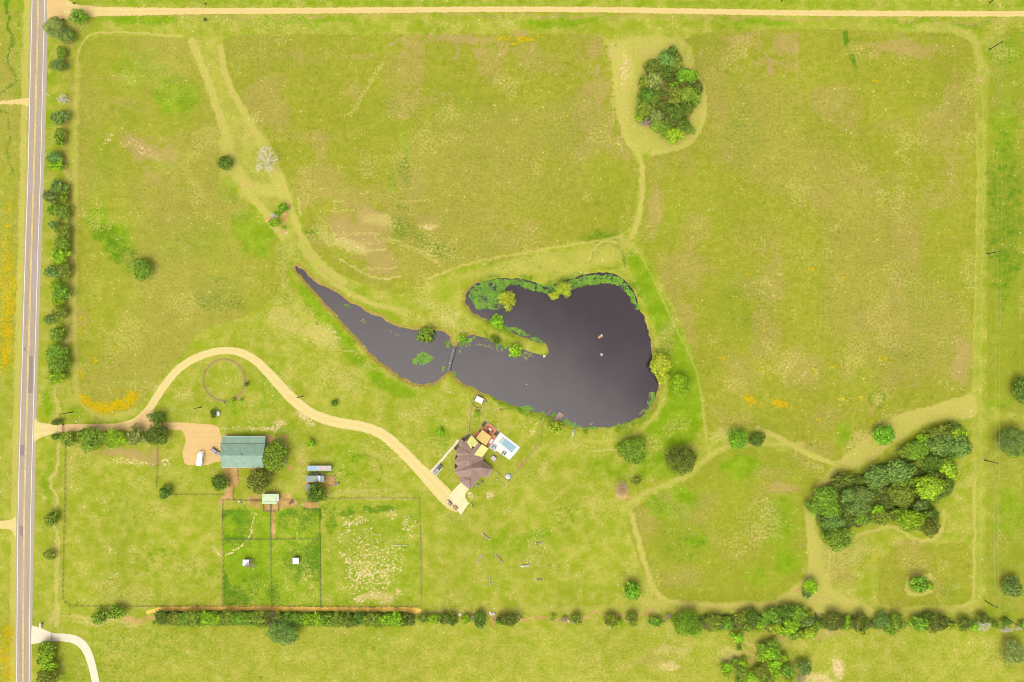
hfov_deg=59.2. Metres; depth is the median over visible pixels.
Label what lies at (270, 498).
shed
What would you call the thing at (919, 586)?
broadleaf tree
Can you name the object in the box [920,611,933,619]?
broadleaf tree
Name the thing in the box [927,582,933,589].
broadleaf tree
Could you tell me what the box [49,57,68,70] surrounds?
broadleaf tree
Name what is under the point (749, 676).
broadleaf tree
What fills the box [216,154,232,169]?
broadleaf tree
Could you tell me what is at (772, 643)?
broadleaf tree
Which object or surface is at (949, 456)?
broadleaf tree
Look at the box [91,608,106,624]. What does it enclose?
broadleaf tree
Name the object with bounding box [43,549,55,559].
willow tree
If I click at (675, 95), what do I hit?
broadleaf tree
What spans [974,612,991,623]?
broadleaf tree
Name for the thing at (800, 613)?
broadleaf tree
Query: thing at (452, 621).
broadleaf tree
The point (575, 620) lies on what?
broadleaf tree
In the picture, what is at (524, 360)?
lily pads
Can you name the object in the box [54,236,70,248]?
broadleaf tree
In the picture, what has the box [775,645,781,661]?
broadleaf tree
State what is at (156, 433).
broadleaf tree
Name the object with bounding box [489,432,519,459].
swimming pool
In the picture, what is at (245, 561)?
shed
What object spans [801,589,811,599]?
broadleaf tree
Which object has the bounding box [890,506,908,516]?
broadleaf tree
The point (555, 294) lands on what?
willow tree
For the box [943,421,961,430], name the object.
broadleaf tree
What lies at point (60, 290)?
broadleaf tree
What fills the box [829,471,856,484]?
broadleaf tree
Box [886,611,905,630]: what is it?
broadleaf tree
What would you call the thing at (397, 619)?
broadleaf tree
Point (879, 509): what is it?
broadleaf tree
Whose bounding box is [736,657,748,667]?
broadleaf tree
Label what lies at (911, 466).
broadleaf tree
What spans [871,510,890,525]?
broadleaf tree
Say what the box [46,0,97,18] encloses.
road mouth
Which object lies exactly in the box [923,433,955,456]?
broadleaf tree
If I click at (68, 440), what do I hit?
broadleaf tree
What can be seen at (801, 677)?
bare tree
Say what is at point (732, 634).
broadleaf tree
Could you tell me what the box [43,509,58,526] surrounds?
broadleaf tree
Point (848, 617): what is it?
broadleaf tree
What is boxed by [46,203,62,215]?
broadleaf tree
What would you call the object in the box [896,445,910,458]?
broadleaf tree
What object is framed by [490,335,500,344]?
broadleaf tree
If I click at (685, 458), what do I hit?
broadleaf tree
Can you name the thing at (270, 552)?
rail fence
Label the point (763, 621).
broadleaf tree
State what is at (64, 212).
broadleaf tree
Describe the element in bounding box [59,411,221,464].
barnyard drive
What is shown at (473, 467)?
house
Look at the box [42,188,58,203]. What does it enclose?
broadleaf tree
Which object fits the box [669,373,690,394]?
broadleaf tree
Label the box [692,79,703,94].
broadleaf tree
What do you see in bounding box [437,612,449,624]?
broadleaf tree
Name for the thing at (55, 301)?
broadleaf tree
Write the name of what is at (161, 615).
broadleaf tree
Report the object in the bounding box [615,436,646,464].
broadleaf tree
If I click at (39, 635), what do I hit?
neighbour drive
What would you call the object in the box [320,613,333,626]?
broadleaf tree
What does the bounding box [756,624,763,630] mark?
broadleaf tree
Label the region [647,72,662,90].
broadleaf tree
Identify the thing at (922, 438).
broadleaf tree
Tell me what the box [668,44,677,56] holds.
broadleaf tree
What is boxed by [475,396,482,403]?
hut
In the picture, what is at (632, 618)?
broadleaf tree
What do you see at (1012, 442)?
broadleaf tree
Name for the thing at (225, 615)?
broadleaf tree
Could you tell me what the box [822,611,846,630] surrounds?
broadleaf tree
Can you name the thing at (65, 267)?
broadleaf tree
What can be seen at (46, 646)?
broadleaf tree
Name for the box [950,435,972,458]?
broadleaf tree
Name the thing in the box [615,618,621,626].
broadleaf tree
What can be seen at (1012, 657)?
willow tree
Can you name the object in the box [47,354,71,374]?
broadleaf tree
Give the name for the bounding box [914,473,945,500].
broadleaf tree
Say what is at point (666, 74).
broadleaf tree
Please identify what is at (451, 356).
footbridge
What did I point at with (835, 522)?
broadleaf tree
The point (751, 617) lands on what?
broadleaf tree
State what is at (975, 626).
broadleaf tree
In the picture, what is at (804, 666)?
broadleaf tree
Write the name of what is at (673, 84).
broadleaf tree
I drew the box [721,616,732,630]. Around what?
broadleaf tree
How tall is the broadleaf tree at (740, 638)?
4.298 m
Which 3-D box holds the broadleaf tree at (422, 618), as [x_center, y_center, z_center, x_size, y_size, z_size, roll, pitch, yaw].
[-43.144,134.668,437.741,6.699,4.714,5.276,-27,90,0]
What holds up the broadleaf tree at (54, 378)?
on the ground
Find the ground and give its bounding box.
[0,0,1023,681]
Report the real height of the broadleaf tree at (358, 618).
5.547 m
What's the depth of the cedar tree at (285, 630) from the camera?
432.85 m
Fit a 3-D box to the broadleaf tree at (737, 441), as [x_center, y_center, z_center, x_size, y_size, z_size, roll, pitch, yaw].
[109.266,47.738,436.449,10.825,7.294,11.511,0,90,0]
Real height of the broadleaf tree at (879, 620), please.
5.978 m
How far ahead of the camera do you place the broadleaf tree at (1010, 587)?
434.41 m
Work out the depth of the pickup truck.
438.84 m
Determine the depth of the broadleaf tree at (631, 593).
434.67 m
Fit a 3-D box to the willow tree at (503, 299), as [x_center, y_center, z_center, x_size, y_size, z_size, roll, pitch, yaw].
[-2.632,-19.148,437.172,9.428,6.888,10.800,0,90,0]
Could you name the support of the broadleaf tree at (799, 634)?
on the ground
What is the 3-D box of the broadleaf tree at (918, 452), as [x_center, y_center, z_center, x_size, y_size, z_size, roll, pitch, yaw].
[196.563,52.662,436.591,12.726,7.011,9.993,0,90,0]
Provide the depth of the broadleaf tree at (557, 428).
435.64 m
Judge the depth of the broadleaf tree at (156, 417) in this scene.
435.91 m
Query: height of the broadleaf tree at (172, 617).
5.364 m
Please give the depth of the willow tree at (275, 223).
436.69 m
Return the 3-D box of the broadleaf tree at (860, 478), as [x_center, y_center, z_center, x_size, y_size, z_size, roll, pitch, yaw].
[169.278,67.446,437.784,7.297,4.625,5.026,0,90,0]
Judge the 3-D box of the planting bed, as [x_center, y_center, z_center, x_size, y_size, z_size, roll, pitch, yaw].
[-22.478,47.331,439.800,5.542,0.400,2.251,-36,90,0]
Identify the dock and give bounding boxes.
[554,412,565,421]
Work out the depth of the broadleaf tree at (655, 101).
435.50 m
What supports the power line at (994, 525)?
attached to the utility pole
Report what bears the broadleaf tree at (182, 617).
on the ground
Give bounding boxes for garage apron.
[449,483,469,514]
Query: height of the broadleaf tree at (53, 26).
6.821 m
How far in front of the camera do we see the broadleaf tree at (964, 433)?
436.23 m
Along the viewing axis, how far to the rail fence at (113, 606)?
439.36 m
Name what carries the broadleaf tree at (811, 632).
on the ground
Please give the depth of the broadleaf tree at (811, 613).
437.09 m
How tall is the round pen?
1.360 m
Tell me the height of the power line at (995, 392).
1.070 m
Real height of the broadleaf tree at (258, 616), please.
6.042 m
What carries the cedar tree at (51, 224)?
on the ground
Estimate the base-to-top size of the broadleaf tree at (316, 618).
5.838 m
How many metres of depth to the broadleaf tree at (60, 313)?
435.54 m
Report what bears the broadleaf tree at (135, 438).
on the ground
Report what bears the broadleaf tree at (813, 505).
on the ground
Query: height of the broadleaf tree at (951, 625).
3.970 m
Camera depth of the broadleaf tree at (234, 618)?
435.06 m
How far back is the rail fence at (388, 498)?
438.84 m
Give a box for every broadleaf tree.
[36,640,57,653]
[36,669,59,681]
[37,649,55,662]
[39,660,58,672]
[42,16,63,39]
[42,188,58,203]
[43,264,60,277]
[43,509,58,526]
[45,343,68,362]
[46,150,64,162]
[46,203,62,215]
[47,161,66,170]
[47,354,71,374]
[48,370,67,383]
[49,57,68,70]
[49,179,68,191]
[49,278,60,288]
[49,323,66,341]
[50,110,71,125]
[50,247,72,264]
[50,433,59,439]
[51,282,72,299]
[51,297,66,306]
[51,419,63,424]
[52,303,68,320]
[53,128,66,145]
[53,224,71,238]
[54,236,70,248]
[56,26,75,43]
[56,46,67,58]
[56,262,72,281]
[57,203,73,222]
[59,187,68,202]
[59,431,78,446]
[60,244,70,252]
[76,426,107,452]
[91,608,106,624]
[103,427,127,448]
[105,605,126,618]
[126,423,145,444]
[132,257,152,280]
[144,420,167,444]
[146,412,165,424]
[155,609,167,624]
[159,483,171,498]
[166,610,179,625]
[177,611,188,627]
[183,609,204,627]
[199,609,210,627]
[207,611,220,625]
[211,474,230,491]
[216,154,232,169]
[219,608,232,625]
[228,611,243,625]
[238,611,253,626]
[246,467,272,494]
[252,610,267,628]
[261,437,287,472]
[261,611,273,626]
[272,610,284,625]
[277,203,288,212]
[283,611,293,626]
[292,612,304,625]
[303,613,312,625]
[305,481,327,502]
[309,612,322,625]
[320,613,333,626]
[331,400,337,406]
[332,611,343,626]
[340,610,352,627]
[352,611,364,626]
[362,610,373,625]
[370,611,380,627]
[378,612,392,625]
[391,610,402,626]
[401,611,414,625]
[415,326,433,342]
[415,613,429,623]
[428,613,438,623]
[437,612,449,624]
[449,611,458,625]
[457,333,465,342]
[472,610,486,629]
[489,313,503,329]
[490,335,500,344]
[493,613,522,626]
[509,343,521,357]
[546,420,563,433]
[569,613,581,624]
[603,613,618,627]
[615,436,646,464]
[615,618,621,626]
[621,580,640,600]
[625,611,637,626]
[630,477,641,484]
[635,98,653,116]
[635,113,643,122]
[636,86,654,103]
[638,74,649,89]
[643,59,662,75]
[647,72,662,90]
[648,616,665,626]
[649,90,661,106]
[649,109,663,121]
[649,352,672,375]
[650,119,666,132]
[657,49,675,67]
[658,64,675,82]
[659,100,671,112]
[660,125,671,138]
[663,445,697,475]
[664,127,684,144]
[666,102,685,120]
[667,86,684,104]
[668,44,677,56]
[669,81,678,88]
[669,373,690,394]
[669,616,680,624]
[671,53,682,74]
[673,609,702,637]
[676,67,688,81]
[676,118,690,132]
[680,85,699,102]
[682,101,695,115]
[685,125,695,134]
[687,69,697,82]
[691,95,700,107]
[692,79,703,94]
[704,614,723,629]
[720,661,732,672]
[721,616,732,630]
[722,671,731,678]
[727,428,748,451]
[729,631,735,637]
[731,658,738,664]
[732,664,747,678]
[734,611,747,623]
[734,632,744,642]
[735,676,747,681]
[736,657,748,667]
[746,606,761,624]
[746,670,757,681]
[748,432,765,447]
[752,662,768,678]
[755,641,769,652]
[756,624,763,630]
[756,652,766,662]
[757,617,768,626]
[759,675,774,681]
[761,606,778,623]
[764,647,777,659]
[765,637,777,649]
[767,660,781,671]
[769,623,782,634]
[770,669,781,678]
[774,616,782,624]
[775,603,796,619]
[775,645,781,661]
[781,652,788,661]
[781,663,795,676]
[782,617,800,635]
[785,676,793,681]
[791,604,807,622]
[794,659,811,674]
[795,630,804,639]
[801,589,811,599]
[801,614,816,626]
[802,578,820,593]
[804,499,822,514]
[804,627,816,638]
[808,610,814,617]
[810,486,838,508]
[813,621,821,631]
[819,501,840,518]
[821,515,845,531]
[822,527,855,551]
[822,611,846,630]
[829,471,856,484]
[840,488,854,505]
[843,615,850,628]
[845,498,871,515]
[848,612,868,634]
[852,485,874,503]
[854,475,866,484]
[854,513,868,524]
[862,464,892,488]
[871,504,884,515]
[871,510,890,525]
[872,611,889,629]
[873,423,895,444]
[883,459,914,484]
[883,627,895,634]
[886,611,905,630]
[887,484,914,508]
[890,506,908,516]
[891,477,914,488]
[895,510,926,531]
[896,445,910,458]
[905,463,915,470]
[906,440,930,459]
[907,615,929,631]
[908,575,928,593]
[912,499,928,511]
[913,456,925,467]
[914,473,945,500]
[916,434,930,443]
[919,506,939,519]
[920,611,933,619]
[921,453,944,473]
[921,516,940,538]
[922,424,951,438]
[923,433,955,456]
[926,471,945,479]
[926,613,950,632]
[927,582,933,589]
[939,458,953,473]
[940,450,957,460]
[941,475,954,492]
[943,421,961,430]
[945,466,957,479]
[946,424,962,439]
[948,622,957,629]
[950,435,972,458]
[956,615,972,630]
[959,429,966,438]
[971,621,978,630]
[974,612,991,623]
[990,621,999,628]
[994,426,1023,457]
[1000,576,1023,597]
[1000,618,1012,626]
[1011,376,1023,404]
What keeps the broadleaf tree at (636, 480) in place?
on the ground
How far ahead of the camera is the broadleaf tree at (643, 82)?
435.64 m
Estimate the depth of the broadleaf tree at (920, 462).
435.60 m
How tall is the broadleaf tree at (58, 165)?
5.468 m
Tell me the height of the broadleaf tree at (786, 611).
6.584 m
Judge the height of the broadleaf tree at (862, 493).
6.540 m
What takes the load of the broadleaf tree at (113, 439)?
on the ground
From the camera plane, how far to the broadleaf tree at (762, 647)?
436.00 m
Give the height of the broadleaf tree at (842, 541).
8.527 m
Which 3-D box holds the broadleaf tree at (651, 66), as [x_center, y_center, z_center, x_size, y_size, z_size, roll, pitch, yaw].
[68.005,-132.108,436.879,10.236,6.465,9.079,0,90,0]
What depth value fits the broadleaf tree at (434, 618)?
436.58 m
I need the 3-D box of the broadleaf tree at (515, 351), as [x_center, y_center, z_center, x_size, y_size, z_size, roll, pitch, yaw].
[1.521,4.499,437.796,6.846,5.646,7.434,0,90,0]
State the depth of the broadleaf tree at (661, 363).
434.42 m
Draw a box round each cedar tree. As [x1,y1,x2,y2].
[42,313,56,324]
[47,221,59,228]
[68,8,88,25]
[266,615,299,645]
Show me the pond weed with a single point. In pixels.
(506, 283)
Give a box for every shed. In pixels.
[243,559,249,565]
[262,493,278,503]
[293,557,299,563]
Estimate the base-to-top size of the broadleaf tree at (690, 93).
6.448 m
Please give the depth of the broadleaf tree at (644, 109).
435.32 m
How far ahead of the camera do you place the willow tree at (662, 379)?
435.79 m
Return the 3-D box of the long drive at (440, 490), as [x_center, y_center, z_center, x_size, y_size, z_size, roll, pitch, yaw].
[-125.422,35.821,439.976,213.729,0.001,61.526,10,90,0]
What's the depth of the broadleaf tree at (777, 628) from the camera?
436.20 m
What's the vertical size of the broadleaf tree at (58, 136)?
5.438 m
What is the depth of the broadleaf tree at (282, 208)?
436.60 m
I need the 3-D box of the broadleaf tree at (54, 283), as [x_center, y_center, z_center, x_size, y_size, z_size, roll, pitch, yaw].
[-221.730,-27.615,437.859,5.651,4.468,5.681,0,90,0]
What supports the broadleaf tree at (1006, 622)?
on the ground
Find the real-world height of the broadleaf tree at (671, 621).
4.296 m
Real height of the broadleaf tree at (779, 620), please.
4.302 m
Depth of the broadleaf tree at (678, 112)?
434.73 m
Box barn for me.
[220,436,266,467]
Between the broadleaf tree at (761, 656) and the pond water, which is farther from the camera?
the pond water
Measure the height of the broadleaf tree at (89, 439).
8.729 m
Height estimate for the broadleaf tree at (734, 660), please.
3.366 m
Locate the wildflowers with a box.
[0,36,876,680]
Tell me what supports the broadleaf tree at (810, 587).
on the ground
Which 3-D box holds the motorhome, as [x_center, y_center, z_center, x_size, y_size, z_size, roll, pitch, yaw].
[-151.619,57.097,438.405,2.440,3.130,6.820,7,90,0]
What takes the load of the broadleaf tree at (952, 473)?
on the ground
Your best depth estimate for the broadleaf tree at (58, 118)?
435.37 m
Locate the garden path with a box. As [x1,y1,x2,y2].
[430,440,458,472]
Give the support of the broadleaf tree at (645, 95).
on the ground
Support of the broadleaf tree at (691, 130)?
on the ground
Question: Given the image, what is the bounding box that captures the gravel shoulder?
[15,0,47,681]
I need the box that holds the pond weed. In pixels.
[344,274,655,429]
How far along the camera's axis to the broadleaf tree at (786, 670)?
435.65 m
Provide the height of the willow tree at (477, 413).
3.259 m
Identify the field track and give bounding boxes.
[0,98,28,105]
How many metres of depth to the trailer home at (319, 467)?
437.10 m
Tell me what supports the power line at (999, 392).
attached to the utility pole
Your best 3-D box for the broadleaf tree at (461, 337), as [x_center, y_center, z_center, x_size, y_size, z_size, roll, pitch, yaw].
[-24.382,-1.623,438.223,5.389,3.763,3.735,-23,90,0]
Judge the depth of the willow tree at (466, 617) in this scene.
436.57 m
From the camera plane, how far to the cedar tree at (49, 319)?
435.98 m
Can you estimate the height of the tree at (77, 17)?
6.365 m
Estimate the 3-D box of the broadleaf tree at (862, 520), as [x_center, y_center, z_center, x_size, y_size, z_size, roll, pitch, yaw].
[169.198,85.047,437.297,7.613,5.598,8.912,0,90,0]
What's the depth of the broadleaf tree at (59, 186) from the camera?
435.74 m
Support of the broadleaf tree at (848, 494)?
on the ground
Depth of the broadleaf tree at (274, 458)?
432.86 m
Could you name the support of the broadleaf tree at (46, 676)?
on the ground
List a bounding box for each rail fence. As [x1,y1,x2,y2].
[62,447,216,606]
[222,510,223,606]
[223,539,292,539]
[270,512,271,606]
[306,509,320,606]
[332,498,418,498]
[419,498,420,562]
[496,410,549,481]
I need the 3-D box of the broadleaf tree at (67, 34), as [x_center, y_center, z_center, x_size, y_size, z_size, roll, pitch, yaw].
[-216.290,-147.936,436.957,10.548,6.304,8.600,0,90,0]
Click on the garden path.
(443, 458)
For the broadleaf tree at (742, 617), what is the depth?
435.90 m
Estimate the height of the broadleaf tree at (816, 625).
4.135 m
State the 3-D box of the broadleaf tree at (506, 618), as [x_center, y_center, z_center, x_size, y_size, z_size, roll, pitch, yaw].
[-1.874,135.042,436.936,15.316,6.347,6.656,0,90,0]
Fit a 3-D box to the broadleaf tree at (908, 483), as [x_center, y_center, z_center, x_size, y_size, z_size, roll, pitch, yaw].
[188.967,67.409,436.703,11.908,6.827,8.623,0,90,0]
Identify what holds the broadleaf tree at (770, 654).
on the ground
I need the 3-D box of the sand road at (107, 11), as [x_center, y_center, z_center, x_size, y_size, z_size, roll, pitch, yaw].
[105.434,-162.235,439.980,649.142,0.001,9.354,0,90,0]
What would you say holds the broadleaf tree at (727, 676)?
on the ground
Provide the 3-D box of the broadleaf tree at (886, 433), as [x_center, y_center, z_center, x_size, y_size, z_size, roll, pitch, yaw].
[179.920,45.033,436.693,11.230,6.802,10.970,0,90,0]
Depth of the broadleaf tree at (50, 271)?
435.48 m
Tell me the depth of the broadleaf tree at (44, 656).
435.48 m
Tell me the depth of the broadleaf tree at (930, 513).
435.27 m
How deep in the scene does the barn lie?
434.61 m
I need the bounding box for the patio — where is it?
[473,423,499,447]
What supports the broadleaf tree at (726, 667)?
on the ground
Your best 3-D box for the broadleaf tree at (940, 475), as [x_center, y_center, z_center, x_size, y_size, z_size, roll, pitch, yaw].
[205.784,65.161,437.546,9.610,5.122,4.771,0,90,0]
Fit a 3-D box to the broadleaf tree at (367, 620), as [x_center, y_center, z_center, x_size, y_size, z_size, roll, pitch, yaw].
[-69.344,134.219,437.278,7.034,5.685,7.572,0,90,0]
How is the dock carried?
in the pond water
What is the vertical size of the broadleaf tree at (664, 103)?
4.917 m
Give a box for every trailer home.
[306,475,324,481]
[307,465,331,470]
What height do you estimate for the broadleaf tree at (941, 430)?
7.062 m
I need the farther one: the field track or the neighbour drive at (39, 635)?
the field track
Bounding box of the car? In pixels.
[211,447,219,454]
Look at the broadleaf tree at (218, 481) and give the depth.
435.37 m
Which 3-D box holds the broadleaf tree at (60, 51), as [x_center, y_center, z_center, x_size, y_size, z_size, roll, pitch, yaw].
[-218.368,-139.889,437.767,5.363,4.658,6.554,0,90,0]
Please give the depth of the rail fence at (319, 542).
438.84 m
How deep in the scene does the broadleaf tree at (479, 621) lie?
435.49 m
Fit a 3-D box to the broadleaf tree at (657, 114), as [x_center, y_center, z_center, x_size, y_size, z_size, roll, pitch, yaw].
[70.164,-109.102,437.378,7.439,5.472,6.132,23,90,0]
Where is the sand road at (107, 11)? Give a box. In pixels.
[63,0,1023,16]
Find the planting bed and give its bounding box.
[460,433,470,441]
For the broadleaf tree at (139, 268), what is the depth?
434.59 m
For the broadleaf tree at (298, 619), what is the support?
on the ground
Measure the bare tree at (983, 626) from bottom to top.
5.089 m
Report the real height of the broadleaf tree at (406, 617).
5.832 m
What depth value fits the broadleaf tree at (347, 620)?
435.65 m
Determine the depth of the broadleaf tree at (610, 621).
435.70 m
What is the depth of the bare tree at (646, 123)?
437.47 m
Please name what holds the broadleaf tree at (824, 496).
on the ground
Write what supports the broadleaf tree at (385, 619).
on the ground
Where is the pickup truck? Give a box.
[433,464,442,474]
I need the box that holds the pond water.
[295,266,658,427]
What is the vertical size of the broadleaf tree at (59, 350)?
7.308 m
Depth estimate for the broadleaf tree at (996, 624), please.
436.77 m
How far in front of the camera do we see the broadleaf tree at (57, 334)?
435.24 m
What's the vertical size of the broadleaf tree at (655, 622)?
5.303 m
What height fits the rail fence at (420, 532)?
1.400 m
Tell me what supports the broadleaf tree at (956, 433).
on the ground
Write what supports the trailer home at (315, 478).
on the ground
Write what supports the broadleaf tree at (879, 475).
on the ground
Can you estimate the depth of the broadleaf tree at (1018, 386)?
434.34 m
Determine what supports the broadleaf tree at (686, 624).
on the ground
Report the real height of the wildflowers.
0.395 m
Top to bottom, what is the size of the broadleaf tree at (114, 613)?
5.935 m
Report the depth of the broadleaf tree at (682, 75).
435.79 m
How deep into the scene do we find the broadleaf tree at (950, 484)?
435.63 m
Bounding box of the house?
[454,430,492,489]
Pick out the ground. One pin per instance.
(810, 224)
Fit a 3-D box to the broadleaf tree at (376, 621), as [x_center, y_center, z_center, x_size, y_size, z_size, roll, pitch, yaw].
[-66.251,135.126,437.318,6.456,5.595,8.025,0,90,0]
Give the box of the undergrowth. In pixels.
[162,57,967,628]
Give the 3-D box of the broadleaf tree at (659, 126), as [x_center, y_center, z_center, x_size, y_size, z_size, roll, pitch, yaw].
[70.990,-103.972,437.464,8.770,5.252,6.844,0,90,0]
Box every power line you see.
[994,468,995,572]
[995,265,997,444]
[998,468,999,573]
[999,265,1001,445]
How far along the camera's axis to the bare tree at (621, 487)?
436.24 m
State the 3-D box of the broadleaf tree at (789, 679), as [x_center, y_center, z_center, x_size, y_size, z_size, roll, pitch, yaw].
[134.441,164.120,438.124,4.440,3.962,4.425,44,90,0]
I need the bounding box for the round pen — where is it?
[202,359,244,401]
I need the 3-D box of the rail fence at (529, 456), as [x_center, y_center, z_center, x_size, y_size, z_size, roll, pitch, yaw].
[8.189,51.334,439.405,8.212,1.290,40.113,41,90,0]
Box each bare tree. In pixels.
[56,95,69,103]
[244,559,254,567]
[256,147,277,172]
[616,481,628,496]
[637,117,650,126]
[796,673,805,681]
[977,620,990,630]
[1002,626,1012,631]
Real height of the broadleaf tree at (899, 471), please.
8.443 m
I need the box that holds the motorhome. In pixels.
[196,451,203,465]
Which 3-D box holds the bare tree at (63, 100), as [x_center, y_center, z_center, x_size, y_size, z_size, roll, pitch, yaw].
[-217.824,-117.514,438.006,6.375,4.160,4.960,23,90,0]
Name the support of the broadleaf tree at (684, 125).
on the ground
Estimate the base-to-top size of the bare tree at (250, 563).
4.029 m
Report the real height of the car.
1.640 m
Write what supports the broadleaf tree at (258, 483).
on the ground
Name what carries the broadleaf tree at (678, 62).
on the ground
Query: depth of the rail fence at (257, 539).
438.85 m
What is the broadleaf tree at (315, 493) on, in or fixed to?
on the ground
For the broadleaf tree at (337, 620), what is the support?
on the ground
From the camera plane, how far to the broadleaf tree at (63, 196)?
436.26 m
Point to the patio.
(485, 429)
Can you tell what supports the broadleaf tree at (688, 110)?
on the ground
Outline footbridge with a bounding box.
[447,347,455,370]
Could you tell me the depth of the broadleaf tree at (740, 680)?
436.48 m
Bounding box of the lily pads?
[360,319,651,424]
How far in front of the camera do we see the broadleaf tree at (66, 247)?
436.09 m
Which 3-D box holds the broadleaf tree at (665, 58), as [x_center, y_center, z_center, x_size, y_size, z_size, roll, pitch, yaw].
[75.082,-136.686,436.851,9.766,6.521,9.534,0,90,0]
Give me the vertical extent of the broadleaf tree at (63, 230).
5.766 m
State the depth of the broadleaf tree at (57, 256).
435.15 m
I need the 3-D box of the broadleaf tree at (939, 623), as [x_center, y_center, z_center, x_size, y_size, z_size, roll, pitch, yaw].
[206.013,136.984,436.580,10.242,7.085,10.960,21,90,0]
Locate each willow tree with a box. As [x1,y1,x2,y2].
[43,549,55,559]
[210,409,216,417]
[268,218,279,226]
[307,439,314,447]
[462,614,470,623]
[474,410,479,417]
[497,291,515,311]
[548,291,559,299]
[554,282,571,297]
[656,372,669,384]
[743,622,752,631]
[1000,638,1023,666]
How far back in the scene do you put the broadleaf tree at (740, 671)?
435.57 m
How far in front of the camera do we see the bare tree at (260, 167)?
434.51 m
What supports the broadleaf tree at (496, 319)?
on the ground
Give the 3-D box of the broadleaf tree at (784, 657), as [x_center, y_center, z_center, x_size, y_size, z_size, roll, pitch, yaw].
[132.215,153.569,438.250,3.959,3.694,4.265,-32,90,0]
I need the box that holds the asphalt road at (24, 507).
[16,0,44,681]
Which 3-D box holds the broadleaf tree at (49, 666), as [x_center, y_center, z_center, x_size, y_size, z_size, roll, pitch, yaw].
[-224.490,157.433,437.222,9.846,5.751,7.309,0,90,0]
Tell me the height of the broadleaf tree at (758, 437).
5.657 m
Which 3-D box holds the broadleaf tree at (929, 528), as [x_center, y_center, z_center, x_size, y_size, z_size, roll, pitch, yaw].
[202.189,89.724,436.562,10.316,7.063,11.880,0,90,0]
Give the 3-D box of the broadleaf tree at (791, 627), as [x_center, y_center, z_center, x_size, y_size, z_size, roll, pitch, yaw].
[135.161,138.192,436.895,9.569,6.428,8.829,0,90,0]
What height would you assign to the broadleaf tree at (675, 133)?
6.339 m
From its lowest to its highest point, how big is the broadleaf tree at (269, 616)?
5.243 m
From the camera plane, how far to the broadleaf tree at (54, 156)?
435.79 m
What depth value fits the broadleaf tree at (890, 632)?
436.75 m
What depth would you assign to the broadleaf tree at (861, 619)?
434.69 m
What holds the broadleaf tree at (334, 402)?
on the ground
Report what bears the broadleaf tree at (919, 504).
on the ground
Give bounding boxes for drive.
[0,516,15,537]
[31,626,98,681]
[33,347,457,511]
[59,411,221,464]
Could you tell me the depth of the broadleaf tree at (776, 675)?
436.45 m
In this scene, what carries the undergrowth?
on the ground
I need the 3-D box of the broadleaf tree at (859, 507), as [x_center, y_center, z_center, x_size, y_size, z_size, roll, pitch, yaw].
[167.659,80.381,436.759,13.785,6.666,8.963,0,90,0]
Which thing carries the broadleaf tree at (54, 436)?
on the ground
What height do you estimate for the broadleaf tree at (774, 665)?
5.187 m
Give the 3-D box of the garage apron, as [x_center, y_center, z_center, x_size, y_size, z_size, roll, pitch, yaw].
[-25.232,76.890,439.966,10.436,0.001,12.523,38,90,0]
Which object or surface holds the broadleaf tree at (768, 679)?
on the ground
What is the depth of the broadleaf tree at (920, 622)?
434.93 m
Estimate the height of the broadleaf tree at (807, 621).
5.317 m
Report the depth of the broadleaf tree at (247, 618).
435.43 m
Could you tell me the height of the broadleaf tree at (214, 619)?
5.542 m
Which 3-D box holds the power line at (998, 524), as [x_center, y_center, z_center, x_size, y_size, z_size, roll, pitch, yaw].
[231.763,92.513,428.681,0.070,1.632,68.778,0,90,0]
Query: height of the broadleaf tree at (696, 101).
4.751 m
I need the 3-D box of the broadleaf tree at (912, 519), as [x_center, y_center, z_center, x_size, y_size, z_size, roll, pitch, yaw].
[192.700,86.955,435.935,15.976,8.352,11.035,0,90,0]
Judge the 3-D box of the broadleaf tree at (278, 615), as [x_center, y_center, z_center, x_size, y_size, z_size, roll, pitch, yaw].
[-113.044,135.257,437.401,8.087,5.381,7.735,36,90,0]
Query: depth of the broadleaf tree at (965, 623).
435.96 m
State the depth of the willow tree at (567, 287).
436.01 m
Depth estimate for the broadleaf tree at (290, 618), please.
435.60 m
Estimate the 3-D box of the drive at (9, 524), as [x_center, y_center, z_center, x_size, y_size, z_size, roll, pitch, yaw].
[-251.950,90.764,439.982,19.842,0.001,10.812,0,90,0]
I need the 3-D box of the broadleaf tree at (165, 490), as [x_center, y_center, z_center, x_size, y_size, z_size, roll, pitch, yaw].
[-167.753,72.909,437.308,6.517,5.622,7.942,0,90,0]
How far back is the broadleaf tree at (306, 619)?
436.11 m
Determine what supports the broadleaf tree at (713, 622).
on the ground
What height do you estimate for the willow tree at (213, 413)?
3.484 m
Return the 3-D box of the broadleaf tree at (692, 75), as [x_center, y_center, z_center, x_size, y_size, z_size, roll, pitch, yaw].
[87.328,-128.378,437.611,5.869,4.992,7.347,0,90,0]
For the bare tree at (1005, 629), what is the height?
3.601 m
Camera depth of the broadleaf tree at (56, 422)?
436.81 m
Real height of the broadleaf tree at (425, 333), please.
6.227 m
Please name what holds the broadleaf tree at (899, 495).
on the ground
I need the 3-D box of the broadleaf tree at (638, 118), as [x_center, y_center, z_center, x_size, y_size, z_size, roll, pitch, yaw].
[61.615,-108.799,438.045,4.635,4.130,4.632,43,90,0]
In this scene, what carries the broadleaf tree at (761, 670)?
on the ground
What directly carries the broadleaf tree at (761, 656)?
on the ground
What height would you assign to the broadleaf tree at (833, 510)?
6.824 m
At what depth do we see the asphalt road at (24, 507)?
439.97 m
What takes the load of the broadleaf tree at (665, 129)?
on the ground
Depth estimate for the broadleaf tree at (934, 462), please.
434.46 m

